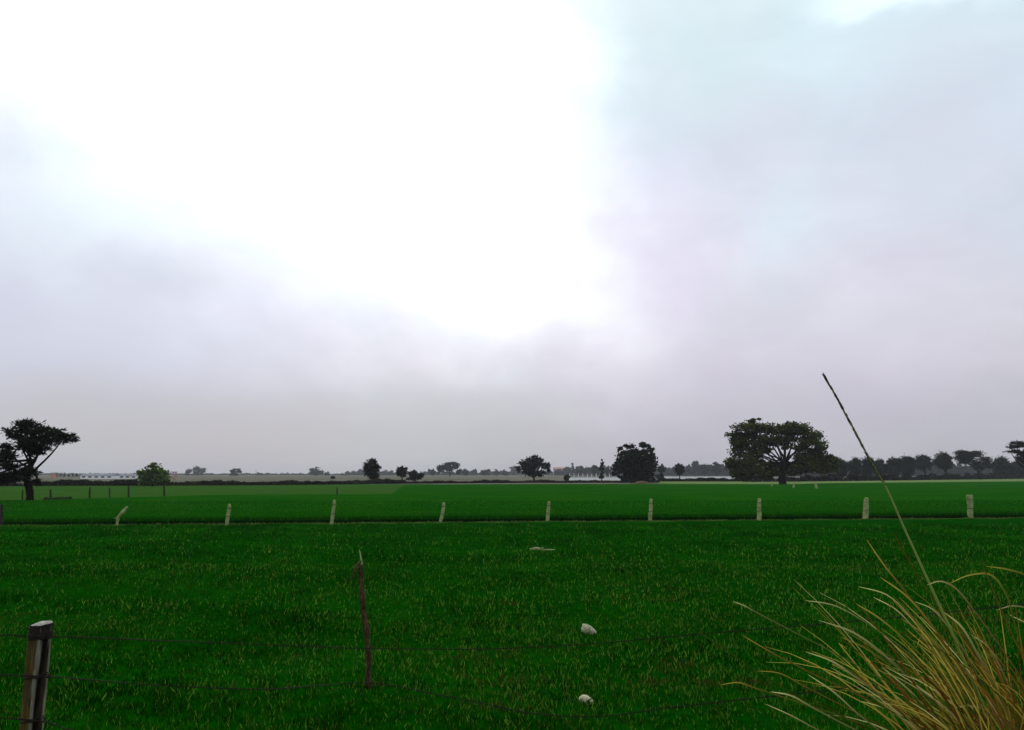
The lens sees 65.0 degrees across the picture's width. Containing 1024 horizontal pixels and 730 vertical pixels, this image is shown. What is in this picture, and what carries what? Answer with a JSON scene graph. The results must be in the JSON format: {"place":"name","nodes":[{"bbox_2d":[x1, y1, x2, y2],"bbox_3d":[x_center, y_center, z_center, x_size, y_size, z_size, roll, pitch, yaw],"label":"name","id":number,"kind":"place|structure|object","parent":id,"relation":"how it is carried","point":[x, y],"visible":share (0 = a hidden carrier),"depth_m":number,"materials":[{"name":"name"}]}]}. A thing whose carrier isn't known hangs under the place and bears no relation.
{"place":"outdoors","nodes":[
{"label":"outdoors","id":0,"kind":"place"},
{"bbox_2d":[80,474,118,478],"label":"long shed","id":1,"kind":"structure","parent":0,"point":[99,476],"depth_m":416.09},
{"bbox_2d":[119,474,137,478],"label":"short shed","id":2,"kind":"structure","parent":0,"point":[128,476],"depth_m":425.92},
{"bbox_2d":[0,484,404,499],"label":"pale field","id":3,"kind":"structure","parent":0,"point":[40,492],"depth_m":122.41,"materials":[{"name":"green plant"}]},
{"bbox_2d":[0,479,136,485],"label":"scrub hedge","id":4,"kind":"object","parent":3,"relation":"on","point":[82,482],"visible":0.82,"depth_m":171.46,"materials":[{"name":"green plant"}]},
{"bbox_2d":[134,462,173,485],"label":"round bush","id":5,"kind":"object","parent":3,"relation":"on","point":[156,475],"visible":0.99,"depth_m":165.17,"materials":[{"name":"green plant"}]},
{"bbox_2d":[132,478,405,485],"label":"scrub hedge","id":6,"kind":"object","parent":3,"relation":"on","point":[297,482],"visible":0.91,"depth_m":183.17,"materials":[{"name":"green plant"}]},
{"bbox_2d":[0,475,1023,729],"bbox_3d":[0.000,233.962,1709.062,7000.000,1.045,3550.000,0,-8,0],"label":"ground","id":7,"kind":"structure","parent":0,"point":[410,719],"depth_m":14.42,"materials":[{"name":"green plant"}]},
{"bbox_2d":[0,504,3,525],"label":"fence post","id":8,"kind":"object","parent":7,"relation":"on","point":[1,514],"visible":0.94,"depth_m":39.22,"materials":[{"name":"grey wood"}]},
{"bbox_2d":[19,620,53,729],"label":"log post","id":9,"kind":"object","parent":7,"relation":"on","point":[34,694],"visible":0.87,"depth_m":5.90,"materials":[{"name":"brown wood"}]},
{"bbox_2d":[0,717,70,729],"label":"barbed wire","id":10,"kind":"object","parent":9,"relation":"attached to","point":[46,722],"visible":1,"depth_m":5.78,"materials":[{"name":"grey metal"}]},
{"bbox_2d":[0,668,1023,716],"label":"barbed wire","id":11,"kind":"object","parent":9,"relation":"attached to","point":[527,712],"visible":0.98,"depth_m":7.10,"materials":[{"name":"grey metal"}]},
{"bbox_2d":[0,603,1023,650],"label":"barbed wire","id":12,"kind":"object","parent":9,"relation":"attached to","point":[119,638],"visible":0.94,"depth_m":7.72,"materials":[{"name":"grey metal"}]},
{"bbox_2d":[0,417,80,499],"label":"windswept tree","id":13,"kind":"object","parent":7,"relation":"on","point":[29,442],"visible":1,"depth_m":70.50,"materials":[{"name":"green plant"}]},
{"bbox_2d":[49,472,56,477],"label":"red hut","id":14,"kind":"object","parent":7,"relation":"on","point":[52,474],"visible":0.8,"depth_m":515.24,"materials":[{"name":"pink brick"}]},
{"bbox_2d":[42,497,71,499],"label":"dry brush","id":15,"kind":"object","parent":7,"relation":"on","point":[45,498],"visible":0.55,"depth_m":78.25,"materials":[{"name":"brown plant"}]},
{"bbox_2d":[39,472,339,474],"bbox_3d":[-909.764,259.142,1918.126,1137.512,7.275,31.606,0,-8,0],"label":"distant wood","id":16,"kind":"object","parent":7,"relation":"on","point":[287,473],"visible":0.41,"depth_m":1909.82,"materials":[{"name":"grey plant"}]},
{"bbox_2d":[184,466,206,474],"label":"tree","id":17,"kind":"object","parent":7,"relation":"on","point":[200,471],"visible":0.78,"depth_m":1481.75,"materials":[{"name":"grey plant"}]},
{"bbox_2d":[225,504,230,525],"bbox_3d":[-14.012,7.409,39.671,0.282,1.094,0.204,0,-8,0],"label":"fence post","id":18,"kind":"object","parent":7,"relation":"on","point":[228,515],"visible":0.94,"depth_m":39.60,"materials":[{"name":"concrete"}]},
{"bbox_2d":[229,468,241,475],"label":"tree","id":19,"kind":"object","parent":7,"relation":"on","point":[234,472],"visible":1,"depth_m":1222.54,"materials":[{"name":"grey plant"}]},
{"bbox_2d":[308,467,323,475],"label":"tree","id":20,"kind":"object","parent":7,"relation":"on","point":[315,471],"visible":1,"depth_m":1350.48,"materials":[{"name":"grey plant"}]},
{"bbox_2d":[330,500,335,524],"bbox_3d":[-9.028,7.436,40.525,0.311,1.278,0.209,0,-8,0],"label":"fence post","id":21,"kind":"object","parent":7,"relation":"on","point":[333,512],"visible":0.94,"depth_m":40.45,"materials":[{"name":"concrete"}]},
{"bbox_2d":[350,550,372,688],"bbox_3d":[-1.712,2.894,9.180,0.268,1.532,0.146,0,-8,0],"label":"crooked stake","id":22,"kind":"object","parent":7,"relation":"on","point":[366,634],"visible":0.99,"depth_m":9.17,"materials":[{"name":"brown wood"}]},
{"bbox_2d":[363,458,381,478],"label":"spiky tree","id":23,"kind":"object","parent":7,"relation":"on","point":[371,467],"visible":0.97,"depth_m":223.21,"materials":[{"name":"green plant"}]},
{"bbox_2d":[395,466,407,479],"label":"round tree","id":24,"kind":"object","parent":7,"relation":"on","point":[401,471],"visible":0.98,"depth_m":271.35,"materials":[{"name":"green plant"}]},
{"bbox_2d":[405,470,423,480],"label":"bush","id":25,"kind":"object","parent":7,"relation":"on","point":[413,475],"visible":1,"depth_m":271.28,"materials":[{"name":"green plant"}]},
{"bbox_2d":[344,469,552,474],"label":"distant wood","id":26,"kind":"object","parent":7,"relation":"on","point":[386,472],"visible":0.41,"depth_m":1706.59,"materials":[{"name":"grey plant"}]},
{"bbox_2d":[436,461,462,476],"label":"umbrella tree","id":27,"kind":"object","parent":7,"relation":"on","point":[447,467],"visible":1,"depth_m":824.66,"materials":[{"name":"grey plant"}]},
{"bbox_2d":[462,469,468,475],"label":"tree","id":28,"kind":"object","parent":7,"relation":"on","point":[465,472],"visible":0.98,"depth_m":1094.40,"materials":[{"name":"grey plant"}]},
{"bbox_2d":[337,550,617,709],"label":"tufts","id":29,"kind":"object","parent":7,"relation":"on","point":[361,684],"visible":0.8,"depth_m":9.43,"materials":[{"name":"green plant"}]},
{"bbox_2d":[480,469,489,475],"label":"tree","id":30,"kind":"object","parent":7,"relation":"on","point":[482,472],"visible":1,"depth_m":1157.47,"materials":[{"name":"grey plant"}]},
{"bbox_2d":[492,469,499,475],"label":"tree","id":31,"kind":"object","parent":7,"relation":"on","point":[496,472],"visible":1,"depth_m":1287.82,"materials":[{"name":"grey plant"}]},
{"bbox_2d":[500,470,509,475],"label":"tree","id":32,"kind":"object","parent":7,"relation":"on","point":[504,473],"visible":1,"depth_m":1351.79,"materials":[{"name":"grey plant"}]},
{"bbox_2d":[11,517,1009,525],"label":"furrow","id":33,"kind":"structure","parent":7,"relation":"on","point":[627,520],"depth_m":43.53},
{"bbox_2d":[3,515,1023,524],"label":"furrow weeds","id":34,"kind":"object","parent":33,"relation":"on","point":[476,520],"visible":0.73,"depth_m":42.67,"materials":[{"name":"green plant"}]},
{"bbox_2d":[0,500,1023,522],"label":"crop blades","id":35,"kind":"object","parent":7,"relation":"on","point":[586,516],"visible":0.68,"depth_m":48.44,"materials":[{"name":"green plant"}]},
{"bbox_2d":[0,517,1023,526],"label":"field bund","id":36,"kind":"structure","parent":7,"relation":"on","point":[547,521],"depth_m":42.08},
{"bbox_2d":[115,506,127,525],"bbox_3d":[-19.093,7.400,39.260,0.632,1.021,0.191,0,-8,0],"label":"fence post","id":37,"kind":"object","parent":36,"relation":"on","point":[121,513],"visible":0.93,"depth_m":39.20,"materials":[{"name":"concrete"}]},
{"bbox_2d":[439,502,445,521],"bbox_3d":[-3.637,7.704,41.847,0.352,1.120,0.216,0,-8,0],"label":"fence post","id":38,"kind":"object","parent":36,"relation":"on","point":[443,506],"visible":0.94,"depth_m":41.78,"materials":[{"name":"concrete"}]},
{"bbox_2d":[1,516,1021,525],"bbox_3d":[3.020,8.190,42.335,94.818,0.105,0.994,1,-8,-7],"label":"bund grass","id":39,"kind":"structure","parent":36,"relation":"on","point":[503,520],"depth_m":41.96,"materials":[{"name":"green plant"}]},
{"bbox_2d":[757,498,761,519],"bbox_3d":[13.463,7.886,43.778,0.306,1.273,0.254,0,-8,0],"label":"fence post","id":40,"kind":"object","parent":36,"relation":"on","point":[759,513],"visible":0.93,"depth_m":43.71,"materials":[{"name":"concrete"}]},
{"bbox_2d":[862,497,868,518],"bbox_3d":[19.721,8.026,44.803,0.400,1.267,0.337,2,-8,-14],"label":"fence post","id":41,"kind":"object","parent":36,"relation":"on","point":[865,514],"visible":0.95,"depth_m":44.70,"materials":[{"name":"concrete"}]},
{"bbox_2d":[966,495,973,517],"bbox_3d":[26.166,8.111,45.893,0.399,1.376,0.389,2,-8,-15],"label":"fence post","id":42,"kind":"object","parent":36,"relation":"on","point":[969,500],"visible":0.94,"depth_m":45.78,"materials":[{"name":"concrete"}]},
{"bbox_2d":[404,479,659,483],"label":"scrub hedge","id":43,"kind":"object","parent":7,"relation":"on","point":[509,481],"visible":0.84,"depth_m":227.36,"materials":[{"name":"green plant"}]},
{"bbox_2d":[514,454,550,479],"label":"dome tree","id":44,"kind":"object","parent":7,"relation":"on","point":[532,465],"visible":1,"depth_m":271.58,"materials":[{"name":"green plant"}]},
{"bbox_2d":[530,547,554,550],"bbox_3d":[0.989,5.912,25.872,0.833,0.114,0.200,0,-8,-3],"label":"dead branch","id":45,"kind":"object","parent":7,"relation":"on","point":[535,548],"visible":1,"depth_m":25.86,"materials":[{"name":"wood"}]},
{"bbox_2d":[546,501,550,520],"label":"fence post","id":46,"kind":"object","parent":7,"relation":"on","point":[548,512],"visible":0.94,"depth_m":42.72,"materials":[{"name":"concrete"}]},
{"bbox_2d":[563,474,570,480],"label":"bush","id":47,"kind":"object","parent":7,"relation":"on","point":[566,477],"visible":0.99,"depth_m":296.62,"materials":[{"name":"green plant"}]},
{"bbox_2d":[575,466,584,475],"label":"tree","id":48,"kind":"object","parent":7,"relation":"on","point":[580,469],"visible":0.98,"depth_m":1158.73,"materials":[{"name":"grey plant"}]},
{"bbox_2d":[579,694,592,704],"bbox_3d":[0.805,3.659,8.749,0.164,0.130,0.173,0,-8,0],"label":"stone","id":49,"kind":"object","parent":7,"relation":"on","point":[584,697],"visible":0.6,"depth_m":8.70,"materials":[{"name":"grey stone"}]},
{"bbox_2d":[583,467,589,475],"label":"tree","id":50,"kind":"object","parent":7,"relation":"on","point":[586,470],"visible":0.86,"depth_m":1222.00,"materials":[{"name":"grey plant"}]},
{"bbox_2d":[581,624,595,633],"bbox_3d":[1.194,4.163,12.649,0.229,0.192,0.213,3,-8,-18],"label":"stone","id":51,"kind":"object","parent":7,"relation":"on","point":[589,628],"visible":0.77,"depth_m":12.57,"materials":[{"name":"grey stone"}]},
{"bbox_2d":[590,464,599,475],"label":"tree","id":52,"kind":"object","parent":7,"relation":"on","point":[594,469],"visible":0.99,"depth_m":901.47,"materials":[{"name":"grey plant"}]},
{"bbox_2d":[599,459,603,480],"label":"column tree","id":53,"kind":"object","parent":7,"relation":"on","point":[601,476],"visible":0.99,"depth_m":271.73,"materials":[{"name":"green plant"}]},
{"bbox_2d":[553,465,658,475],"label":"distant wood","id":54,"kind":"object","parent":7,"relation":"on","point":[566,470],"visible":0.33,"depth_m":1402.96,"materials":[{"name":"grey plant"}]},
{"bbox_2d":[603,465,611,475],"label":"tree","id":55,"kind":"object","parent":7,"relation":"on","point":[607,470],"visible":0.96,"depth_m":900.40,"materials":[{"name":"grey plant"}]},
{"bbox_2d":[610,441,659,482],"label":"knobbly tree","id":56,"kind":"object","parent":7,"relation":"on","point":[632,464],"visible":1,"depth_m":223.29,"materials":[{"name":"green plant"}]},
{"bbox_2d":[633,481,650,483],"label":"soil mound","id":57,"kind":"object","parent":7,"relation":"on","point":[641,482],"visible":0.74,"depth_m":210.15,"materials":[{"name":"brown soil"}]},
{"bbox_2d":[648,498,652,520],"bbox_3d":[7.465,7.819,43.282,0.280,1.247,0.223,0,-8,0],"label":"fence post","id":58,"kind":"object","parent":7,"relation":"on","point":[650,509],"visible":0.95,"depth_m":43.22,"materials":[{"name":"concrete"}]},
{"bbox_2d":[656,473,663,478],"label":"bush","id":59,"kind":"object","parent":7,"relation":"on","point":[660,475],"visible":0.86,"depth_m":376.13,"materials":[{"name":"green plant"}]},
{"bbox_2d":[657,463,666,472],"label":"tree","id":60,"kind":"object","parent":7,"relation":"on","point":[661,469],"visible":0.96,"depth_m":514.91,"materials":[{"name":"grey plant"}]},
{"bbox_2d":[673,463,684,478],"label":"ball tree","id":61,"kind":"object","parent":7,"relation":"on","point":[679,469],"visible":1,"depth_m":376.26,"materials":[{"name":"green plant"}]},
{"bbox_2d":[659,463,726,475],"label":"distant wood","id":62,"kind":"object","parent":7,"relation":"on","point":[687,472],"visible":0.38,"depth_m":1150.12,"materials":[{"name":"grey plant"}]},
{"bbox_2d":[691,460,699,475],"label":"tree","id":63,"kind":"object","parent":7,"relation":"on","point":[695,466],"visible":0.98,"depth_m":1030.24,"materials":[{"name":"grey plant"}]},
{"bbox_2d":[664,476,734,478],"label":"white wall","id":64,"kind":"structure","parent":7,"relation":"on","point":[694,477],"depth_m":396.14,"materials":[{"name":"white paint"}]},
{"bbox_2d":[699,464,710,475],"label":"tree","id":65,"kind":"object","parent":7,"relation":"on","point":[705,469],"visible":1,"depth_m":926.36,"materials":[{"name":"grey plant"}]},
{"bbox_2d":[710,461,721,475],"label":"tree","id":66,"kind":"object","parent":7,"relation":"on","point":[715,468],"visible":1,"depth_m":900.82,"materials":[{"name":"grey plant"}]},
{"bbox_2d":[720,467,731,475],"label":"tree","id":67,"kind":"object","parent":7,"relation":"on","point":[723,471],"visible":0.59,"depth_m":1027.26,"materials":[{"name":"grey plant"}]},
{"bbox_2d":[723,418,841,483],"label":"spreading tree","id":68,"kind":"object","parent":7,"relation":"on","point":[787,433],"visible":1,"depth_m":190.07,"materials":[{"name":"green plant"}]},
{"bbox_2d":[659,479,1023,483],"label":"dry verge","id":69,"kind":"structure","parent":7,"relation":"on","point":[795,482],"depth_m":269.54,"materials":[{"name":"green plant"}]},
{"bbox_2d":[658,477,739,480],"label":"scrub hedge","id":70,"kind":"object","parent":69,"relation":"on","point":[697,479],"visible":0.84,"depth_m":270.27,"materials":[{"name":"green plant"}]},
{"bbox_2d":[748,472,1023,481],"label":"scrub hedge","id":71,"kind":"object","parent":69,"relation":"on","point":[933,476],"visible":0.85,"depth_m":316.98,"materials":[{"name":"green plant"}]},
{"bbox_2d":[834,459,849,477],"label":"tree","id":72,"kind":"object","parent":7,"relation":"on","point":[844,469],"visible":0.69,"depth_m":326.54,"materials":[{"name":"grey plant"}]},
{"bbox_2d":[848,457,861,476],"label":"tree","id":73,"kind":"object","parent":7,"relation":"on","point":[854,464],"visible":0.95,"depth_m":355.58,"materials":[{"name":"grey plant"}]},
{"bbox_2d":[700,372,1023,729],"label":"tall grass clump","id":74,"kind":"object","parent":7,"relation":"on","point":[960,713],"visible":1,"depth_m":3.21,"materials":[{"name":"beige plant"}]},
{"bbox_2d":[860,455,875,475],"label":"tree","id":75,"kind":"object","parent":7,"relation":"on","point":[866,467],"visible":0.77,"depth_m":345.88,"materials":[{"name":"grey plant"}]},
{"bbox_2d":[741,463,994,475],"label":"distant wood","id":76,"kind":"object","parent":7,"relation":"on","point":[961,470],"visible":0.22,"depth_m":897.97,"materials":[{"name":"grey plant"}]},
{"bbox_2d":[872,457,889,476],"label":"tree","id":77,"kind":"object","parent":7,"relation":"on","point":[881,466],"visible":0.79,"depth_m":375.76,"materials":[{"name":"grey plant"}]},
{"bbox_2d":[886,456,899,475],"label":"tree","id":78,"kind":"object","parent":7,"relation":"on","point":[892,463],"visible":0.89,"depth_m":395.33,"materials":[{"name":"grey plant"}]},
{"bbox_2d":[897,453,917,474],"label":"tree","id":79,"kind":"object","parent":7,"relation":"on","point":[907,464],"visible":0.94,"depth_m":385.15,"materials":[{"name":"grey plant"}]},
{"bbox_2d":[914,453,932,474],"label":"tree","id":80,"kind":"object","parent":7,"relation":"on","point":[923,462],"visible":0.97,"depth_m":416.44,"materials":[{"name":"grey plant"}]},
{"bbox_2d":[932,451,953,473],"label":"tree","id":81,"kind":"object","parent":7,"relation":"on","point":[943,460],"visible":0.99,"depth_m":396.16,"materials":[{"name":"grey plant"}]},
{"bbox_2d":[952,449,994,479],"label":"tree","id":82,"kind":"object","parent":7,"relation":"on","point":[962,457],"visible":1,"depth_m":366.48,"materials":[{"name":"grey plant"}]},
{"bbox_2d":[992,456,1011,476],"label":"tree","id":83,"kind":"object","parent":7,"relation":"on","point":[1002,465],"visible":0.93,"depth_m":424.54,"materials":[{"name":"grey plant"}]},
{"bbox_2d":[1002,440,1023,467],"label":"edge tree","id":84,"kind":"object","parent":7,"relation":"on","point":[1019,445],"visible":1,"depth_m":224.38,"materials":[{"name":"green plant"}]},
{"bbox_2d":[1008,460,1023,477],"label":"tree","id":85,"kind":"object","parent":7,"relation":"on","point":[1016,467],"visible":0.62,"depth_m":445.02,"materials":[{"name":"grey plant"}]},
{"bbox_2d":[0,481,1023,521],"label":"crop field","id":86,"kind":"structure","parent":0,"point":[1001,491],"depth_m":74.36,"materials":[{"name":"green plant"}]},
{"bbox_2d":[0,0,1023,473],"label":"sky","id":87,"kind":"structure","parent":0,"point":[252,236],"materials":[{"name":"white"}]},
{"bbox_2d":[553,467,564,473],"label":"pink building","id":88,"kind":"structure","parent":0,"point":[556,468],"depth_m":1488.42,"materials":[{"name":"paint"}]},
{"bbox_2d":[569,473,617,479],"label":"white wall","id":89,"kind":"structure","parent":0,"point":[592,478],"depth_m":326.76,"materials":[{"name":"white paint"}]}
]}

